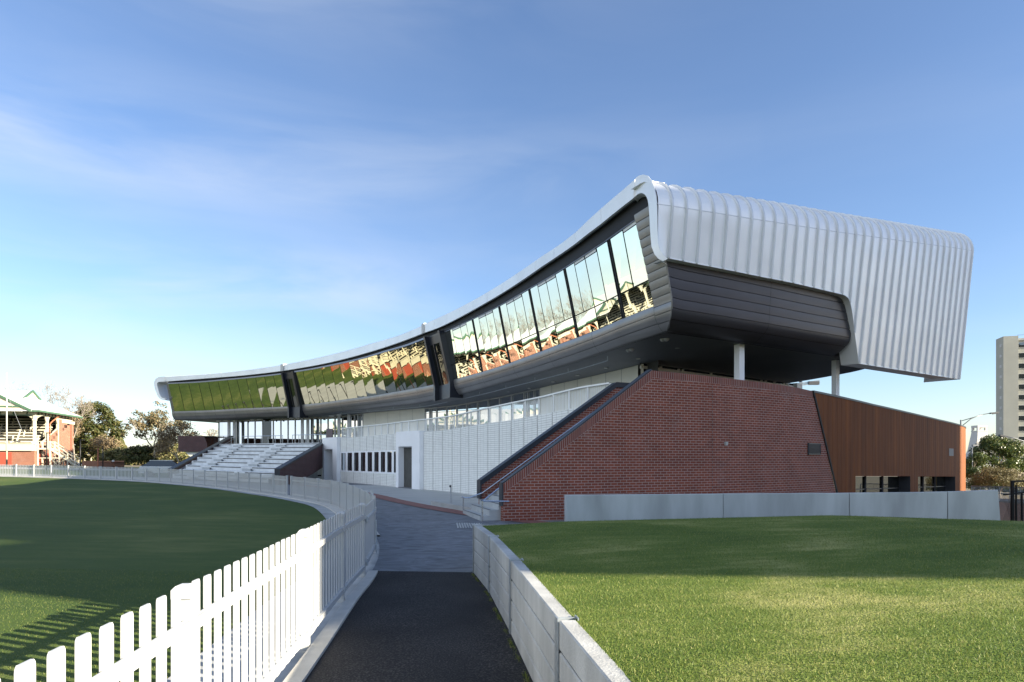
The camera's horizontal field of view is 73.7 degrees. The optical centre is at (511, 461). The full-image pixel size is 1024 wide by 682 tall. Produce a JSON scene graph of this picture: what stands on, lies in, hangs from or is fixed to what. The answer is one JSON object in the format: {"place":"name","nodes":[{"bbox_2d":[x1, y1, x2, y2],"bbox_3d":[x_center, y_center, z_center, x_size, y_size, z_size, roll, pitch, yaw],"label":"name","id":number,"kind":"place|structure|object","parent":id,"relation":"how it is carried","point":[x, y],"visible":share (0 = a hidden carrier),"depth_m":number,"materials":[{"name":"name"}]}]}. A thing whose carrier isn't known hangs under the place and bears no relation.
{"place":"outdoors","nodes":[
{"label":"outdoors","id":0,"kind":"place"},
{"bbox_2d":[0,474,203,483],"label":"boundary path","id":1,"kind":"structure","parent":0,"point":[198,480],"depth_m":54.14,"materials":[{"name":"concrete"}]},
{"bbox_2d":[1,466,269,479],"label":"turf","id":2,"kind":"structure","parent":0,"point":[163,475],"depth_m":70.42,"materials":[{"name":"green plant"}]},
{"bbox_2d":[6,373,22,465],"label":"flagpole","id":3,"kind":"object","parent":2,"relation":"on","point":[7,423],"visible":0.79,"depth_m":99.92,"materials":[{"name":"white metal"}]},
{"bbox_2d":[94,448,136,465],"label":"dark shrub","id":4,"kind":"object","parent":2,"relation":"on","point":[114,454],"visible":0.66,"depth_m":106.56,"materials":[{"name":"green plant"}]},
{"bbox_2d":[123,444,158,465],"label":"dark shrub","id":5,"kind":"object","parent":2,"relation":"on","point":[138,453],"visible":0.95,"depth_m":94.82,"materials":[{"name":"green plant"}]},
{"bbox_2d":[119,401,193,454],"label":"gum tree","id":6,"kind":"object","parent":2,"relation":"on","point":[152,419],"visible":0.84,"depth_m":102.94,"materials":[{"name":"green plant"}]},
{"bbox_2d":[138,460,185,475],"bbox_3d":[-30.306,0.604,60.000,4.300,1.467,1.880,0,0,-20],"label":"parked car","id":7,"kind":"object","parent":2,"relation":"on","point":[163,465],"visible":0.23,"depth_m":59.11,"materials":[{"name":"silver metal"}]},
{"bbox_2d":[142,421,200,462],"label":"brown tree","id":8,"kind":"object","parent":2,"relation":"on","point":[163,446],"visible":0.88,"depth_m":96.92,"materials":[{"name":"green plant"}]},
{"bbox_2d":[199,480,563,571],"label":"concrete path","id":9,"kind":"structure","parent":0,"point":[412,538],"depth_m":15.45,"materials":[{"name":"grey concrete"}]},
{"bbox_2d":[307,485,545,522],"bbox_3d":[-6.631,1.662,32.986,1.751,0.240,30.496,0,0,-29],"label":"paver band","id":10,"kind":"object","parent":9,"relation":"on","point":[392,499],"visible":0.5,"depth_m":26.08,"materials":[{"name":"grey concrete"}]},
{"bbox_2d":[304,571,532,681],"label":"asphalt path","id":11,"kind":"structure","parent":0,"point":[409,626],"depth_m":6.46,"materials":[{"name":"black asphalt"}]},
{"bbox_2d":[283,570,377,681],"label":"path kerb","id":12,"kind":"structure","parent":11,"relation":"on","point":[302,669],"depth_m":6.39,"materials":[{"name":"grey concrete"}]},
{"bbox_2d":[471,573,528,681],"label":"grass","id":13,"kind":"structure","parent":11,"relation":"on","point":[511,642],"depth_m":7.16,"materials":[{"name":"plant"}]},
{"bbox_2d":[473,523,630,681],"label":"retaining wall","id":14,"kind":"structure","parent":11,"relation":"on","point":[553,641],"depth_m":5.09,"materials":[{"name":"concrete"}]},
{"bbox_2d":[0,0,1023,456],"label":"sky","id":15,"kind":"structure","parent":0,"point":[188,187],"materials":[{"name":"blue"}]},
{"bbox_2d":[29,465,1023,503],"bbox_3d":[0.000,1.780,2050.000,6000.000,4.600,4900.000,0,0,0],"label":"ground","id":16,"kind":"structure","parent":0,"point":[1001,500],"depth_m":52.96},
{"bbox_2d":[0,390,82,465],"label":"grandstand","id":17,"kind":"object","parent":16,"relation":"on","point":[38,418],"visible":0.94,"depth_m":107.77,"materials":[{"name":"brick"}]},
{"bbox_2d":[47,385,96,460],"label":"bare tree","id":18,"kind":"object","parent":16,"relation":"on","point":[75,403],"visible":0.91,"depth_m":126.93,"materials":[{"name":"plant"}]},
{"bbox_2d":[76,442,103,460],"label":"dark shrub","id":19,"kind":"object","parent":16,"relation":"on","point":[85,448],"visible":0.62,"depth_m":114.81,"materials":[{"name":"green plant"}]},
{"bbox_2d":[74,401,127,446],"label":"evergreen tree","id":20,"kind":"object","parent":16,"relation":"on","point":[109,421],"visible":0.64,"depth_m":132.24,"materials":[{"name":"green plant"}]},
{"bbox_2d":[82,461,123,468],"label":"brick wall","id":21,"kind":"structure","parent":16,"relation":"on","point":[114,464],"depth_m":96.51,"materials":[{"name":"brown brick"}]},
{"bbox_2d":[87,433,122,450],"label":"brown tree","id":22,"kind":"object","parent":16,"relation":"on","point":[100,442],"visible":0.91,"depth_m":112.02,"materials":[{"name":"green plant"}]},
{"bbox_2d":[74,437,189,464],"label":"foliage","id":23,"kind":"object","parent":16,"relation":"on","point":[181,456],"visible":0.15,"depth_m":133.63,"materials":[{"name":"green plant"}]},
{"bbox_2d":[0,464,287,495],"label":"picket fence","id":24,"kind":"object","parent":16,"relation":"on","point":[255,482],"visible":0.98,"depth_m":45.42,"materials":[{"name":"white paint"}]},
{"bbox_2d":[0,477,328,681],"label":"oval turf","id":25,"kind":"structure","parent":16,"relation":"on","point":[96,527],"depth_m":13.02,"materials":[{"name":"green plant"}]},
{"bbox_2d":[0,476,378,681],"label":"boundary gutter","id":26,"kind":"object","parent":16,"relation":"on","point":[326,513],"visible":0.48,"depth_m":6.91,"materials":[{"name":"grey concrete"}]},
{"bbox_2d":[0,503,365,681],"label":"picket fence","id":27,"kind":"object","parent":26,"relation":"on","point":[181,636],"visible":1,"depth_m":4.17,"materials":[{"name":"white paint"}]},
{"bbox_2d":[365,495,376,573],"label":"picket gate","id":28,"kind":"structure","parent":27,"relation":"attached to","point":[370,520],"depth_m":11.23,"materials":[{"name":"white paint"}]},
{"bbox_2d":[6,476,379,535],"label":"boundary kerb","id":29,"kind":"structure","parent":26,"relation":"on","point":[334,508],"depth_m":34.49,"materials":[{"name":"grey concrete"}]},
{"bbox_2d":[168,429,332,484],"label":"seating terrace","id":30,"kind":"structure","parent":16,"relation":"on","point":[225,454],"depth_m":56.85,"materials":[{"name":"concrete"}]},
{"bbox_2d":[290,476,373,510],"bbox_3d":[-6.259,1.224,23.634,1.033,1.142,17.674,0,0,-24],"label":"picket fence","id":31,"kind":"object","parent":16,"relation":"on","point":[347,496],"visible":0.86,"depth_m":26.48,"materials":[{"name":"white paint"}]},
{"bbox_2d":[315,485,478,507],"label":"forecourt","id":32,"kind":"structure","parent":16,"relation":"on","point":[423,496],"depth_m":35.39,"materials":[{"name":"grey concrete"}]},
{"bbox_2d":[431,499,477,510],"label":"concrete plinth","id":33,"kind":"structure","parent":32,"relation":"on","point":[456,505],"depth_m":25.60,"materials":[{"name":"grey concrete"}]},
{"bbox_2d":[154,175,973,494],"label":"pavilion","id":34,"kind":"structure","parent":16,"relation":"on","point":[636,277],"depth_m":30.77,"materials":[{"name":"white metal"}]},
{"bbox_2d":[168,384,184,410],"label":"window pane","id":35,"kind":"structure","parent":34,"relation":"in","point":[174,388],"depth_m":84.29,"materials":[{"name":"green glass"}]},
{"bbox_2d":[179,383,194,410],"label":"window pane","id":36,"kind":"structure","parent":34,"relation":"in","point":[184,387],"depth_m":83.55,"materials":[{"name":"green glass"}]},
{"bbox_2d":[189,383,204,410],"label":"window pane","id":37,"kind":"structure","parent":34,"relation":"in","point":[194,387],"depth_m":82.74,"materials":[{"name":"green glass"}]},
{"bbox_2d":[199,382,214,409],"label":"window pane","id":38,"kind":"structure","parent":34,"relation":"in","point":[204,386],"depth_m":81.90,"materials":[{"name":"green glass"}]},
{"bbox_2d":[209,381,223,409],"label":"window pane","id":39,"kind":"structure","parent":34,"relation":"in","point":[214,386],"depth_m":81.00,"materials":[{"name":"green glass"}]},
{"bbox_2d":[218,380,233,408],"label":"window pane","id":40,"kind":"structure","parent":34,"relation":"in","point":[224,387],"depth_m":80.08,"materials":[{"name":"green glass"}]},
{"bbox_2d":[228,379,243,408],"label":"window pane","id":41,"kind":"structure","parent":34,"relation":"in","point":[233,385],"depth_m":79.10,"materials":[{"name":"green glass"}]},
{"bbox_2d":[237,379,252,407],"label":"window pane","id":42,"kind":"structure","parent":34,"relation":"in","point":[244,391],"depth_m":78.11,"materials":[{"name":"green glass"}]},
{"bbox_2d":[246,378,261,407],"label":"window pane","id":43,"kind":"structure","parent":34,"relation":"in","point":[252,385],"depth_m":77.07,"materials":[{"name":"green glass"}]},
{"bbox_2d":[256,377,270,406],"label":"window pane","id":44,"kind":"structure","parent":34,"relation":"in","point":[261,383],"depth_m":75.97,"materials":[{"name":"green glass"}]},
{"bbox_2d":[265,376,280,406],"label":"window pane","id":45,"kind":"structure","parent":34,"relation":"in","point":[270,382],"depth_m":74.84,"materials":[{"name":"green glass"}]},
{"bbox_2d":[274,375,286,406],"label":"window pane","id":46,"kind":"structure","parent":34,"relation":"in","point":[278,380],"depth_m":73.81,"materials":[{"name":"clear glass"}]},
{"bbox_2d":[286,379,297,406],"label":"recess window","id":47,"kind":"structure","parent":34,"relation":"in","point":[290,380],"depth_m":72.58,"materials":[{"name":"black glass"}]},
{"bbox_2d":[295,371,309,404],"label":"window pane","id":48,"kind":"structure","parent":34,"relation":"in","point":[300,379],"depth_m":70.86,"materials":[{"name":"clear glass"}]},
{"bbox_2d":[303,370,319,403],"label":"window pane","id":49,"kind":"structure","parent":34,"relation":"in","point":[309,378],"depth_m":69.56,"materials":[{"name":"clear glass"}]},
{"bbox_2d":[313,368,328,402],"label":"window pane","id":50,"kind":"structure","parent":34,"relation":"in","point":[319,380],"depth_m":68.18,"materials":[{"name":"clear glass"}]},
{"bbox_2d":[322,366,337,400],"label":"window pane","id":51,"kind":"structure","parent":34,"relation":"in","point":[327,373],"depth_m":66.78,"materials":[{"name":"clear glass"}]},
{"bbox_2d":[331,365,347,399],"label":"window pane","id":52,"kind":"structure","parent":34,"relation":"in","point":[336,371],"depth_m":65.33,"materials":[{"name":"clear glass"}]},
{"bbox_2d":[340,362,356,398],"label":"window pane","id":53,"kind":"structure","parent":34,"relation":"in","point":[345,367],"depth_m":63.83,"materials":[{"name":"clear glass"}]},
{"bbox_2d":[349,360,366,396],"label":"window pane","id":54,"kind":"structure","parent":34,"relation":"in","point":[354,365],"depth_m":62.26,"materials":[{"name":"clear glass"}]},
{"bbox_2d":[358,358,376,395],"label":"window pane","id":55,"kind":"structure","parent":34,"relation":"in","point":[364,364],"depth_m":60.70,"materials":[{"name":"clear glass"}]},
{"bbox_2d":[366,451,372,472],"bbox_3d":[-10.132,0.016,48.814,0.613,1.583,1.087,0,0,-8],"label":"window","id":56,"kind":"structure","parent":34,"relation":"in","point":[369,454],"depth_m":49.00,"materials":[{"name":"white glass"}]},
{"bbox_2d":[373,450,379,472],"bbox_3d":[-9.463,0.018,47.832,0.591,1.584,1.098,0,0,-7],"label":"window","id":57,"kind":"structure","parent":34,"relation":"in","point":[377,453],"depth_m":47.82,"materials":[{"name":"white glass"}]},
{"bbox_2d":[368,355,385,394],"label":"window pane","id":58,"kind":"structure","parent":34,"relation":"in","point":[373,361],"depth_m":59.09,"materials":[{"name":"clear glass"}]},
{"bbox_2d":[377,352,395,392],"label":"window pane","id":59,"kind":"structure","parent":34,"relation":"in","point":[383,359],"depth_m":57.41,"materials":[{"name":"clear glass"}]},
{"bbox_2d":[386,450,392,473],"bbox_3d":[-8.167,0.026,45.829,0.553,1.588,1.131,0,0,-10],"label":"window","id":60,"kind":"structure","parent":34,"relation":"in","point":[390,452],"depth_m":45.82,"materials":[{"name":"white glass"}]},
{"bbox_2d":[387,349,406,390],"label":"window pane","id":61,"kind":"structure","parent":34,"relation":"in","point":[393,356],"depth_m":55.66,"materials":[{"name":"clear glass"}]},
{"bbox_2d":[397,346,416,389],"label":"window pane","id":62,"kind":"structure","parent":34,"relation":"in","point":[403,354],"depth_m":53.93,"materials":[{"name":"clear glass"}]},
{"bbox_2d":[407,343,426,387],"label":"window pane","id":63,"kind":"structure","parent":34,"relation":"in","point":[412,349],"depth_m":52.22,"materials":[{"name":"clear glass"}]},
{"bbox_2d":[417,340,432,385],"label":"window pane","id":64,"kind":"structure","parent":34,"relation":"in","point":[421,346],"depth_m":50.81,"materials":[{"name":"clear glass"}]},
{"bbox_2d":[431,343,447,385],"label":"recess window","id":65,"kind":"structure","parent":34,"relation":"in","point":[437,346],"depth_m":48.69,"materials":[{"name":"black glass"}]},
{"bbox_2d":[445,330,457,364],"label":"window pane","id":66,"kind":"structure","parent":34,"relation":"in","point":[449,334],"depth_m":46.36,"materials":[{"name":"clear glass"}]},
{"bbox_2d":[453,328,465,361],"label":"window pane","id":67,"kind":"structure","parent":34,"relation":"in","point":[457,334],"depth_m":45.11,"materials":[{"name":"clear glass"}]},
{"bbox_2d":[451,361,468,378],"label":"window pane","id":68,"kind":"structure","parent":34,"relation":"in","point":[459,370],"depth_m":45.82,"materials":[{"name":"clear glass"}]},
{"bbox_2d":[461,325,471,359],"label":"window pane","id":69,"kind":"structure","parent":34,"relation":"in","point":[465,337],"depth_m":43.98,"materials":[{"name":"clear glass"}]},
{"bbox_2d":[466,320,477,357],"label":"window pane","id":70,"kind":"structure","parent":34,"relation":"in","point":[469,324],"depth_m":43.04,"materials":[{"name":"clear glass"}]},
{"bbox_2d":[467,357,480,374],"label":"window pane","id":71,"kind":"structure","parent":34,"relation":"in","point":[473,364],"depth_m":43.64,"materials":[{"name":"clear glass"}]},
{"bbox_2d":[473,317,484,354],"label":"window pane","id":72,"kind":"structure","parent":34,"relation":"in","point":[476,321],"depth_m":41.95,"materials":[{"name":"clear glass"}]},
{"bbox_2d":[479,316,491,352],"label":"window pane","id":73,"kind":"structure","parent":34,"relation":"in","point":[483,323],"depth_m":40.98,"materials":[{"name":"clear glass"}]},
{"bbox_2d":[480,352,494,370],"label":"window pane","id":74,"kind":"structure","parent":34,"relation":"in","point":[487,360],"depth_m":41.52,"materials":[{"name":"clear glass"}]},
{"bbox_2d":[486,313,498,350],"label":"window pane","id":75,"kind":"structure","parent":34,"relation":"in","point":[490,319],"depth_m":39.91,"materials":[{"name":"clear glass"}]},
{"bbox_2d":[493,308,504,347],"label":"window pane","id":76,"kind":"structure","parent":34,"relation":"in","point":[496,312],"depth_m":38.94,"materials":[{"name":"clear glass"}]},
{"bbox_2d":[493,347,508,366],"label":"window pane","id":77,"kind":"structure","parent":34,"relation":"in","point":[500,355],"depth_m":39.57,"materials":[{"name":"clear glass"}]},
{"bbox_2d":[500,303,512,344],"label":"window pane","id":78,"kind":"structure","parent":34,"relation":"in","point":[506,324],"depth_m":37.86,"materials":[{"name":"clear glass"}]},
{"bbox_2d":[507,301,520,341],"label":"window pane","id":79,"kind":"structure","parent":34,"relation":"in","point":[511,308],"depth_m":36.87,"materials":[{"name":"clear glass"}]},
{"bbox_2d":[507,340,523,362],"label":"window pane","id":80,"kind":"structure","parent":34,"relation":"in","point":[515,350],"depth_m":37.45,"materials":[{"name":"clear glass"}]},
{"bbox_2d":[514,297,528,338],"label":"window pane","id":81,"kind":"structure","parent":34,"relation":"in","point":[519,306],"depth_m":35.80,"materials":[{"name":"clear glass"}]},
{"bbox_2d":[522,291,535,334],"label":"window pane","id":82,"kind":"structure","parent":34,"relation":"in","point":[528,310],"depth_m":34.80,"materials":[{"name":"clear glass"}]},
{"bbox_2d":[522,334,539,356],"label":"window pane","id":83,"kind":"structure","parent":34,"relation":"in","point":[530,344],"depth_m":35.44,"materials":[{"name":"clear glass"}]},
{"bbox_2d":[530,286,545,331],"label":"window pane","id":84,"kind":"structure","parent":34,"relation":"in","point":[534,292],"depth_m":33.69,"materials":[{"name":"clear glass"}]},
{"bbox_2d":[538,283,553,327],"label":"window pane","id":85,"kind":"structure","parent":34,"relation":"in","point":[543,291],"depth_m":32.68,"materials":[{"name":"clear glass"}]},
{"bbox_2d":[538,326,557,350],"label":"window pane","id":86,"kind":"structure","parent":34,"relation":"in","point":[548,337],"depth_m":33.24,"materials":[{"name":"clear glass"}]},
{"bbox_2d":[547,278,563,323],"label":"window pane","id":87,"kind":"structure","parent":34,"relation":"in","point":[552,285],"depth_m":31.60,"materials":[{"name":"clear glass"}]},
{"bbox_2d":[556,271,571,319],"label":"window pane","id":88,"kind":"structure","parent":34,"relation":"in","point":[560,277],"depth_m":30.59,"materials":[{"name":"clear glass"}]},
{"bbox_2d":[555,318,576,343],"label":"window pane","id":89,"kind":"structure","parent":34,"relation":"in","point":[565,330],"depth_m":31.22,"materials":[{"name":"clear glass"}]},
{"bbox_2d":[565,264,583,314],"bbox_3d":[2.681,-7.428,29.509,0.453,2.061,1.005,0,0,-18],"label":"window pane","id":90,"kind":"structure","parent":34,"relation":"in","point":[570,271],"depth_m":29.48,"materials":[{"name":"clear glass"}]},
{"bbox_2d":[575,260,593,310],"bbox_3d":[3.021,-7.335,28.475,0.422,1.925,1.038,0,0,-17],"label":"window pane","id":91,"kind":"structure","parent":34,"relation":"in","point":[581,270],"depth_m":28.46,"materials":[{"name":"clear glass"}]},
{"bbox_2d":[575,308,598,335],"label":"window pane","id":92,"kind":"structure","parent":34,"relation":"in","point":[586,322],"depth_m":29.01,"materials":[{"name":"clear glass"}]},
{"bbox_2d":[586,252,605,305],"bbox_3d":[3.362,-7.317,27.397,0.423,1.904,1.089,0,0,-18],"label":"window pane","id":93,"kind":"structure","parent":34,"relation":"in","point":[592,262],"depth_m":27.38,"materials":[{"name":"clear glass"}]},
{"bbox_2d":[597,241,618,299],"bbox_3d":[3.690,-7.370,26.348,0.449,2.009,0.983,0,0,-19],"label":"window pane","id":94,"kind":"structure","parent":34,"relation":"in","point":[603,252],"depth_m":26.39,"materials":[{"name":"clear glass"}]},
{"bbox_2d":[595,296,622,328],"bbox_3d":[3.832,-5.893,27.003,0.197,0.868,2.122,0,0,-18],"label":"window pane","id":95,"kind":"structure","parent":34,"relation":"in","point":[608,312],"depth_m":27.00,"materials":[{"name":"clear glass"}]},
{"bbox_2d":[610,231,632,292],"bbox_3d":[4.045,-7.395,25.367,0.450,2.046,0.977,0,0,-21],"label":"window pane","id":96,"kind":"structure","parent":34,"relation":"in","point":[617,243],"depth_m":25.34,"materials":[{"name":"clear glass"}]},
{"bbox_2d":[624,225,647,285],"bbox_3d":[4.430,-7.360,24.393,0.420,1.937,0.985,0,0,-21],"label":"window pane","id":97,"kind":"structure","parent":34,"relation":"in","point":[636,259],"depth_m":24.42,"materials":[{"name":"clear glass"}]},
{"bbox_2d":[621,281,652,316],"bbox_3d":[4.542,-5.917,24.991,0.193,0.892,2.018,0,0,-21],"label":"window pane","id":98,"kind":"structure","parent":34,"relation":"in","point":[639,298],"depth_m":24.92,"materials":[{"name":"clear glass"}]},
{"bbox_2d":[462,369,835,521],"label":"brick wall","id":99,"kind":"structure","parent":16,"relation":"on","point":[650,431],"depth_m":22.92,"materials":[{"name":"brick"}]},
{"bbox_2d":[564,490,999,521],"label":"concrete wall","id":100,"kind":"structure","parent":16,"relation":"on","point":[978,504],"depth_m":19.74,"materials":[{"name":"grey concrete"}]},
{"bbox_2d":[812,390,965,492],"bbox_3d":[19.686,0.059,40.794,9.682,5.621,32.010,0,0,44],"label":"rust steel annex","id":101,"kind":"object","parent":16,"relation":"on","point":[870,447],"visible":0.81,"depth_m":32.02,"materials":[{"name":"brown metal"}]},
{"bbox_2d":[856,476,909,492],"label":"window","id":102,"kind":"structure","parent":101,"relation":"in","point":[863,483],"depth_m":32.65,"materials":[{"name":"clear glass"}]},
{"bbox_2d":[918,476,954,491],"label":"window","id":103,"kind":"structure","parent":101,"relation":"in","point":[925,484],"depth_m":39.57,"materials":[{"name":"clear glass"}]},
{"bbox_2d":[966,451,990,478],"bbox_3d":[40.774,0.758,60.099,2.697,3.325,2.920,0,0,0],"label":"dark shrub","id":104,"kind":"object","parent":16,"relation":"on","point":[976,457],"visible":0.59,"depth_m":59.64,"materials":[{"name":"green plant"}]},
{"bbox_2d":[966,433,1023,471],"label":"glossy tree","id":105,"kind":"object","parent":16,"relation":"on","point":[1005,449],"visible":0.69,"depth_m":60.92,"materials":[{"name":"green plant"}]},
{"bbox_2d":[967,465,1023,493],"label":"olive shrub","id":106,"kind":"object","parent":16,"relation":"on","point":[988,476],"visible":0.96,"depth_m":46.40,"materials":[{"name":"green plant"}]},
{"bbox_2d":[971,485,1023,501],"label":"wire fence","id":107,"kind":"object","parent":16,"relation":"on","point":[1020,490],"visible":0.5,"depth_m":38.90,"materials":[{"name":"metal"}]},
{"bbox_2d":[996,336,1023,464],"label":"apartment tower","id":108,"kind":"structure","parent":16,"relation":"on","point":[1010,385],"depth_m":169.85,"materials":[{"name":"beige concrete"}]},
{"bbox_2d":[483,514,1023,681],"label":"grass bank","id":109,"kind":"structure","parent":0,"point":[895,579],"depth_m":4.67,"materials":[{"name":"green plant"}]},
{"bbox_2d":[966,425,990,465],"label":"building","id":110,"kind":"structure","parent":0,"point":[977,434],"depth_m":258.79,"materials":[{"name":"white concrete"}]},
{"bbox_2d":[999,502,1023,520],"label":"mulch bed","id":111,"kind":"object","parent":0,"point":[1003,509],"depth_m":28.41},
{"bbox_2d":[1002,480,1023,520],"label":"steel gate","id":112,"kind":"structure","parent":111,"relation":"on","point":[1011,507],"depth_m":20.49,"materials":[{"name":"black metal"}]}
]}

